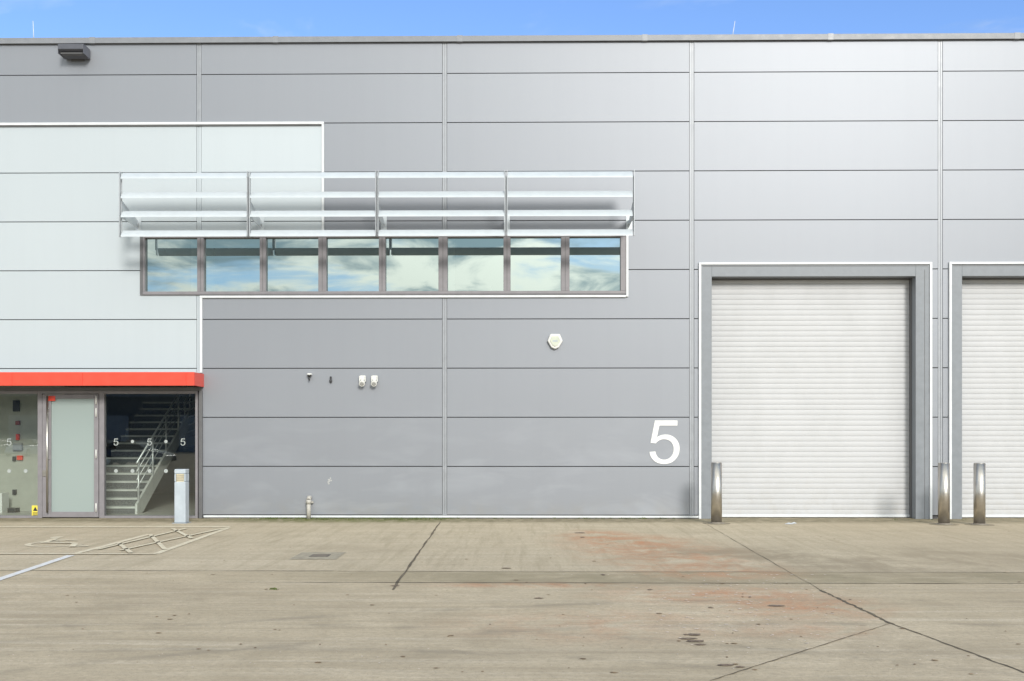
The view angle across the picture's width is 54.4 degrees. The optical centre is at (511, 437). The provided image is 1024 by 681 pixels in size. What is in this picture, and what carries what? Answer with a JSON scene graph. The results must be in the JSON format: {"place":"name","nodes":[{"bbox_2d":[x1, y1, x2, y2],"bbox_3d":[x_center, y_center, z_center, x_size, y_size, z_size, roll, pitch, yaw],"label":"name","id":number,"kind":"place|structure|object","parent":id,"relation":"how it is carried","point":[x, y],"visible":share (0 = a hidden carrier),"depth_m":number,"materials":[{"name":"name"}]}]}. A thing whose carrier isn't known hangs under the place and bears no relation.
{"place":"outdoors","nodes":[
{"label":"outdoors","id":0,"kind":"place"},
{"bbox_2d":[0,493,194,517],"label":"lobby floor","id":1,"kind":"structure","parent":0,"point":[160,504],"depth_m":23.27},
{"bbox_2d":[0,493,8,512],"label":"white cabinet","id":2,"kind":"object","parent":1,"relation":"on","point":[4,501],"visible":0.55,"depth_m":21.70,"materials":[{"name":"plastic"}]},
{"bbox_2d":[7,508,19,512],"bbox_3d":[-10.905,1.632,21.784,0.177,0.187,0.199,0,0,1],"label":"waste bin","id":3,"kind":"object","parent":1,"relation":"on","point":[12,510],"visible":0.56,"depth_m":21.69,"materials":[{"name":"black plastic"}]},
{"bbox_2d":[0,386,65,510],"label":"lobby partition","id":4,"kind":"object","parent":1,"relation":"on","point":[22,483],"depth_m":22.18,"materials":[{"name":"white glass"}]},
{"bbox_2d":[66,386,198,492],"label":"lobby walls","id":5,"kind":"structure","parent":1,"relation":"on","point":[122,410],"depth_m":29.39,"materials":[{"name":"black paint"}]},
{"bbox_2d":[13,400,19,410],"bbox_3d":[-11.032,-0.702,22.156,0.134,0.245,0.059,0,0,1],"label":"speaker box","id":6,"kind":"object","parent":5,"relation":"attached to","point":[16,405],"visible":1,"depth_m":22.13,"materials":[{"name":"black plastic"}]},
{"bbox_2d":[13,443,22,450],"bbox_3d":[-10.998,0.206,22.155,0.202,0.167,0.059,0,0,1],"label":"alarm panel","id":7,"kind":"object","parent":5,"relation":"attached to","point":[17,446],"visible":1,"depth_m":22.13,"materials":[{"name":"white plastic"}]},
{"bbox_2d":[135,401,194,513],"bbox_3d":[-8.009,0.263,23.342,0.048,2.770,4.125,0,0,1],"label":"stair stringer","id":8,"kind":"object","parent":1,"relation":"on","point":[155,479],"visible":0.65,"depth_m":22.88,"materials":[{"name":"grey metal"}]},
{"bbox_2d":[106,402,192,508],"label":"stair treads","id":9,"kind":"object","parent":8,"relation":"attached to","point":[121,498],"visible":0.76,"depth_m":23.21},
{"bbox_2d":[136,386,195,513],"bbox_3d":[-6.405,-0.227,23.343,3.396,3.750,4.148,0,0,1],"label":"stair railing","id":10,"kind":"object","parent":1,"relation":"on","point":[152,454],"visible":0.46,"depth_m":22.64,"materials":[{"name":"grey metal"}]},
{"bbox_2d":[181,435,194,449],"bbox_3d":[-6.434,-0.452,25.105,3.460,1.500,1.050,0,0,1],"label":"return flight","id":11,"kind":"object","parent":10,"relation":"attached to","point":[190,442],"visible":0.14,"depth_m":24.60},
{"bbox_2d":[0,372,203,386],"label":"canopy fascia","id":12,"kind":"structure","parent":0,"point":[101,379],"depth_m":19.73,"materials":[{"name":"red metal"}]},
{"bbox_2d":[106,403,191,513],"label":"stair risers","id":13,"kind":"object","parent":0,"point":[129,462],"visible":0.67,"depth_m":23.24,"materials":[{"name":"grey metal"}]},
{"bbox_2d":[0,517,1023,680],"bbox_3d":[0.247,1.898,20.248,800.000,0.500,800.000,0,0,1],"label":"ground","id":14,"kind":"structure","parent":0,"point":[236,607],"depth_m":10.06,"materials":[{"name":"concrete"}]},
{"bbox_2d":[0,555,73,579],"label":"parking line","id":15,"kind":"object","parent":14,"relation":"on","point":[28,569],"visible":1,"depth_m":12.57,"materials":[{"name":"white paint"}]},
{"bbox_2d":[25,537,81,546],"bbox_3d":[-7.213,1.638,15.586,0.807,0.008,1.906,0,0,-32],"label":"wheelchair symbol","id":16,"kind":"object","parent":14,"relation":"on","point":[73,544],"visible":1,"depth_m":15.49,"materials":[{"name":"paint"}]},
{"bbox_2d":[0,387,203,517],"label":"entrance head frame","id":17,"kind":"object","parent":14,"relation":"on","point":[201,466],"visible":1,"depth_m":20.30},
{"bbox_2d":[32,505,37,515],"bbox_3d":[-9.760,1.504,20.386,0.144,0.225,0.006,0,0,1],"label":"warning notice","id":18,"kind":"object","parent":17,"relation":"attached to","point":[33,507],"visible":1,"depth_m":20.38,"materials":[{"name":"yellow plastic"}]},
{"bbox_2d":[42,394,98,516],"bbox_3d":[-9.020,0.372,20.367,1.152,2.511,0.070,0,0,1],"label":"door leaf frame","id":19,"kind":"object","parent":17,"relation":"attached to","point":[96,464],"visible":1,"depth_m":20.34,"materials":[{"name":"grey metal"}]},
{"bbox_2d":[46,396,48,512],"bbox_3d":[-9.463,0.337,20.294,0.038,2.381,0.091,0,0,1],"label":"door pull handle","id":20,"kind":"object","parent":19,"relation":"attached to","point":[47,459],"visible":1,"depth_m":20.25,"materials":[{"name":"silver metal"}]},
{"bbox_2d":[51,399,93,511],"bbox_3d":[-8.979,0.362,20.367,0.905,2.331,0.012,0,0,1],"label":"door frosted panel","id":21,"kind":"object","parent":19,"relation":"in","point":[72,455],"visible":1,"depth_m":20.36,"materials":[{"name":"white glass"}]},
{"bbox_2d":[48,396,54,400],"bbox_3d":[-9.411,-0.798,20.333,0.165,0.102,0.006,0,0,1],"label":"door label","id":22,"kind":"object","parent":21,"relation":"attached to","point":[51,398],"depth_m":20.33,"materials":[{"name":"red plastic"}]},
{"bbox_2d":[95,395,96,511],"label":"door hinges","id":23,"kind":"object","parent":19,"relation":"attached to","point":[95,450],"depth_m":20.30,"materials":[{"name":"silver metal"}]},
{"bbox_2d":[7,438,184,472],"bbox_3d":[-8.863,0.373,20.385,4.365,0.705,0.003,0,0,1],"label":"glass manifestation","id":24,"kind":"object","parent":17,"relation":"attached to","point":[115,470],"visible":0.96,"depth_m":20.37,"materials":[{"name":"plastic"}]},
{"bbox_2d":[0,526,231,553],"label":"parking bay marking","id":25,"kind":"object","parent":14,"relation":"on","point":[154,538],"visible":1,"depth_m":15.91,"materials":[{"name":"paint"}]},
{"bbox_2d":[172,469,190,523],"bbox_3d":[-6.365,1.128,19.189,0.280,1.040,0.280,0,0,1],"label":"bollard light","id":26,"kind":"object","parent":14,"relation":"on","point":[181,496],"visible":1,"depth_m":19.08,"materials":[{"name":"white metal"}]},
{"bbox_2d":[290,552,345,558],"bbox_3d":[-2.693,1.651,13.857,0.642,0.034,0.826,0,0,1],"label":"manhole cover","id":27,"kind":"object","parent":14,"relation":"on","point":[318,555],"visible":1,"depth_m":13.86,"materials":[{"name":"concrete"}]},
{"bbox_2d":[13,536,998,673],"bbox_3d":[-0.074,1.643,12.220,14.628,0.001,10.584,0,0,1],"label":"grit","id":28,"kind":"object","parent":14,"relation":"on","point":[691,618],"visible":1,"depth_m":9.35,"materials":[{"name":"gravel"}]},
{"bbox_2d":[0,121,1023,518],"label":"white trim","id":29,"kind":"structure","parent":14,"relation":"on","point":[542,297],"depth_m":20.20,"materials":[{"name":"white metal"}]},
{"bbox_2d":[0,124,697,518],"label":"trim shadow groove","id":30,"kind":"object","parent":29,"relation":"attached to","point":[320,124],"depth_m":20.29},
{"bbox_2d":[701,265,928,518],"bbox_3d":[6.140,-0.924,20.366,4.604,5.144,0.420,0,0,1],"label":"roller door surround","id":31,"kind":"object","parent":29,"relation":"attached to","point":[914,273],"visible":0.84,"depth_m":20.16,"materials":[{"name":"grey metal"}]},
{"bbox_2d":[712,278,911,517],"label":"roller door guides","id":32,"kind":"object","parent":31,"relation":"attached to","point":[910,396],"visible":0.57,"depth_m":20.40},
{"bbox_2d":[712,280,908,514],"bbox_3d":[6.111,-0.894,20.474,4.094,4.964,0.011,0,0,1],"label":"roller door curtain","id":33,"kind":"object","parent":32,"relation":"in","point":[810,396],"visible":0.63,"depth_m":20.47,"materials":[{"name":"white metal"}]},
{"bbox_2d":[722,514,909,516],"bbox_3d":[6.111,1.609,20.472,4.094,0.053,0.050,0,0,1],"label":"roller door bottom bar","id":34,"kind":"object","parent":33,"relation":"attached to","point":[778,515],"visible":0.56,"depth_m":20.45,"materials":[{"name":"white metal"}]},
{"bbox_2d":[952,264,1023,518],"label":"roller door surround","id":35,"kind":"object","parent":29,"relation":"attached to","point":[959,273],"visible":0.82,"depth_m":20.12,"materials":[{"name":"grey metal"}]},
{"bbox_2d":[962,278,1023,517],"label":"roller door guides","id":36,"kind":"object","parent":35,"relation":"attached to","point":[994,279],"depth_m":20.37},
{"bbox_2d":[962,280,1023,514],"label":"roller door curtain","id":37,"kind":"object","parent":36,"relation":"in","point":[993,375],"depth_m":20.43,"materials":[{"name":"white metal"}]},
{"bbox_2d":[962,515,1023,516],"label":"roller door bottom bar","id":38,"kind":"object","parent":37,"relation":"attached to","point":[996,515],"depth_m":20.40,"materials":[{"name":"white metal"}]},
{"bbox_2d":[0,43,1023,518],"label":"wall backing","id":39,"kind":"object","parent":14,"relation":"on","point":[420,319],"depth_m":20.33,"materials":[{"name":"grey metal"}]},
{"bbox_2d":[0,126,321,372],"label":"silver panels","id":40,"kind":"object","parent":39,"relation":"attached to","point":[67,251],"visible":0.8,"depth_m":20.35,"materials":[{"name":"silver metal"}]},
{"bbox_2d":[197,126,201,372],"bbox_3d":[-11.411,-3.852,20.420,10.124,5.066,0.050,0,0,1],"label":"vertical joint strips silver","id":41,"kind":"object","parent":40,"relation":"attached to","point":[199,221],"visible":0.73,"depth_m":20.33,"materials":[{"name":"silver metal"}]},
{"bbox_2d":[143,234,625,294],"bbox_3d":[-2.637,-3.514,20.329,9.908,1.222,0.150,0,0,1],"label":"strip window frame","id":42,"kind":"object","parent":39,"relation":"attached to","point":[442,265],"visible":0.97,"depth_m":20.26,"materials":[{"name":"grey metal"}]},
{"bbox_2d":[146,237,619,291],"bbox_3d":[-2.647,-3.527,20.344,9.724,1.108,0.001,0,0,1],"label":"strip window glass","id":43,"kind":"object","parent":42,"relation":"in","point":[233,264],"visible":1,"depth_m":20.34,"materials":[{"name":"blue glass"}]},
{"bbox_2d":[140,237,625,294],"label":"strip window frame joints","id":44,"kind":"object","parent":42,"relation":"attached to","point":[141,265],"visible":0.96,"depth_m":20.30,"materials":[{"name":"grey metal"}]},
{"bbox_2d":[59,523,1023,679],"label":"ground joints","id":45,"kind":"object","parent":14,"relation":"on","point":[403,574],"visible":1,"depth_m":11.29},
{"bbox_2d":[72,544,1018,673],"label":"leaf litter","id":46,"kind":"object","parent":14,"relation":"on","point":[579,658],"visible":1,"depth_m":8.05,"materials":[{"name":"brown plant"}]},
{"bbox_2d":[319,532,851,666],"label":"mud clods","id":47,"kind":"object","parent":14,"relation":"on","point":[684,634],"visible":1,"depth_m":8.13,"materials":[{"name":"brown soil"}]},
{"bbox_2d":[227,517,964,589],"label":"weeds","id":48,"kind":"object","parent":14,"relation":"on","point":[298,518],"visible":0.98,"depth_m":20.12,"materials":[{"name":"green plant"}]},
{"bbox_2d":[703,462,729,524],"bbox_3d":[3.919,1.063,19.078,0.528,1.170,0.528,0,0,1],"label":"steel bollard","id":49,"kind":"object","parent":14,"relation":"on","point":[716,493],"visible":1,"depth_m":18.99,"materials":[{"name":"silver metal"}]},
{"bbox_2d":[930,463,958,525],"bbox_3d":[8.183,1.062,18.858,0.528,1.171,0.528,0,0,1],"label":"steel bollard","id":50,"kind":"object","parent":14,"relation":"on","point":[943,494],"visible":1,"depth_m":18.77,"materials":[{"name":"silver metal"}]},
{"bbox_2d":[965,463,993,525],"bbox_3d":[8.830,1.064,18.804,0.528,1.168,0.528,0,0,1],"label":"steel bollard","id":51,"kind":"object","parent":14,"relation":"on","point":[979,494],"visible":1,"depth_m":18.72,"materials":[{"name":"silver metal"}]},
{"bbox_3d":[-0.286,-3.202,35.306,38.869,9.700,30.100,0,0,1],"label":"side and rear walls","id":52,"kind":"object","parent":14,"relation":"on","visible":0},
{"bbox_2d":[0,40,1023,514],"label":"grey panels","id":53,"kind":"object","parent":52,"relation":"attached to","point":[802,150],"visible":0.96,"depth_m":20.24,"materials":[{"name":"grey metal"}]},
{"bbox_2d":[58,44,89,61],"bbox_3d":[-8.874,-7.808,20.180,0.519,0.242,0.360,0,0,1],"label":"wall floodlight","id":54,"kind":"object","parent":53,"relation":"attached to","point":[77,52],"depth_m":20.07,"materials":[{"name":"grey metal"}]},
{"bbox_2d":[306,496,313,518],"bbox_3d":[-4.120,1.415,20.211,0.150,0.465,0.179,0,0,1],"label":"vent pipe","id":55,"kind":"object","parent":53,"relation":"attached to","point":[308,501],"visible":1,"depth_m":20.14,"materials":[{"name":"silver metal"}]},
{"bbox_2d":[359,375,365,385],"bbox_3d":[-3.038,-1.147,20.201,0.130,0.229,0.173,0,0,1],"label":"security light","id":56,"kind":"object","parent":53,"relation":"attached to","point":[362,378],"visible":1,"depth_m":20.20,"materials":[{"name":"white plastic"}]},
{"bbox_2d":[371,375,377,385],"bbox_3d":[-2.793,-1.147,20.198,0.130,0.229,0.173,0,0,1],"label":"security light","id":57,"kind":"object","parent":53,"relation":"attached to","point":[374,378],"visible":1,"depth_m":20.20,"materials":[{"name":"white plastic"}]},
{"bbox_2d":[119,169,634,236],"bbox_3d":[-2.635,-4.546,19.798,10.135,1.279,0.970,0,0,1],"label":"window sunshade","id":58,"kind":"object","parent":53,"relation":"attached to","point":[250,213],"depth_m":19.36,"materials":[{"name":"silver metal"}]},
{"bbox_2d":[548,334,562,348],"bbox_3d":[0.874,-1.946,20.191,0.301,0.305,0.098,0,0,1],"label":"alarm bell box","id":59,"kind":"object","parent":53,"relation":"attached to","point":[555,341],"visible":1,"depth_m":20.16,"materials":[{"name":"white plastic"}]},
{"bbox_2d":[197,40,941,514],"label":"vertical joint strips","id":60,"kind":"object","parent":53,"relation":"attached to","point":[691,276],"visible":0.86,"depth_m":20.21,"materials":[{"name":"silver metal"}]},
{"bbox_2d":[650,420,679,463],"bbox_3d":[3.096,0.097,20.207,0.608,0.883,0.011,0,0,1],"label":"building number sign","id":61,"kind":"object","parent":53,"relation":"attached to","point":[655,439],"visible":1,"depth_m":20.20,"materials":[{"name":"white paint"}]},
{"bbox_2d":[0,33,1023,44],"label":"roof coping","id":62,"kind":"object","parent":52,"relation":"on","point":[540,38],"visible":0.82,"depth_m":20.20,"materials":[{"name":"grey metal"}]},
{"bbox_2d":[89,32,1019,43],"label":"coping joint covers","id":63,"kind":"object","parent":62,"relation":"on","point":[644,38],"visible":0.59,"depth_m":20.16,"materials":[{"name":"grey metal"}]},
{"bbox_2d":[0,0,1023,37],"label":"sky","id":64,"kind":"structure","parent":0,"point":[49,18],"materials":[{"name":"blue"}]},
{"bbox_2d":[703,265,927,518],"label":"roller door seams","id":65,"kind":"object","parent":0,"point":[924,374],"visible":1,"depth_m":20.13,"materials":[{"name":"grey metal"}]},
{"bbox_2d":[953,265,1023,265],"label":"roller door seams","id":66,"kind":"object","parent":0,"point":[988,265],"visible":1,"depth_m":20.11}
]}

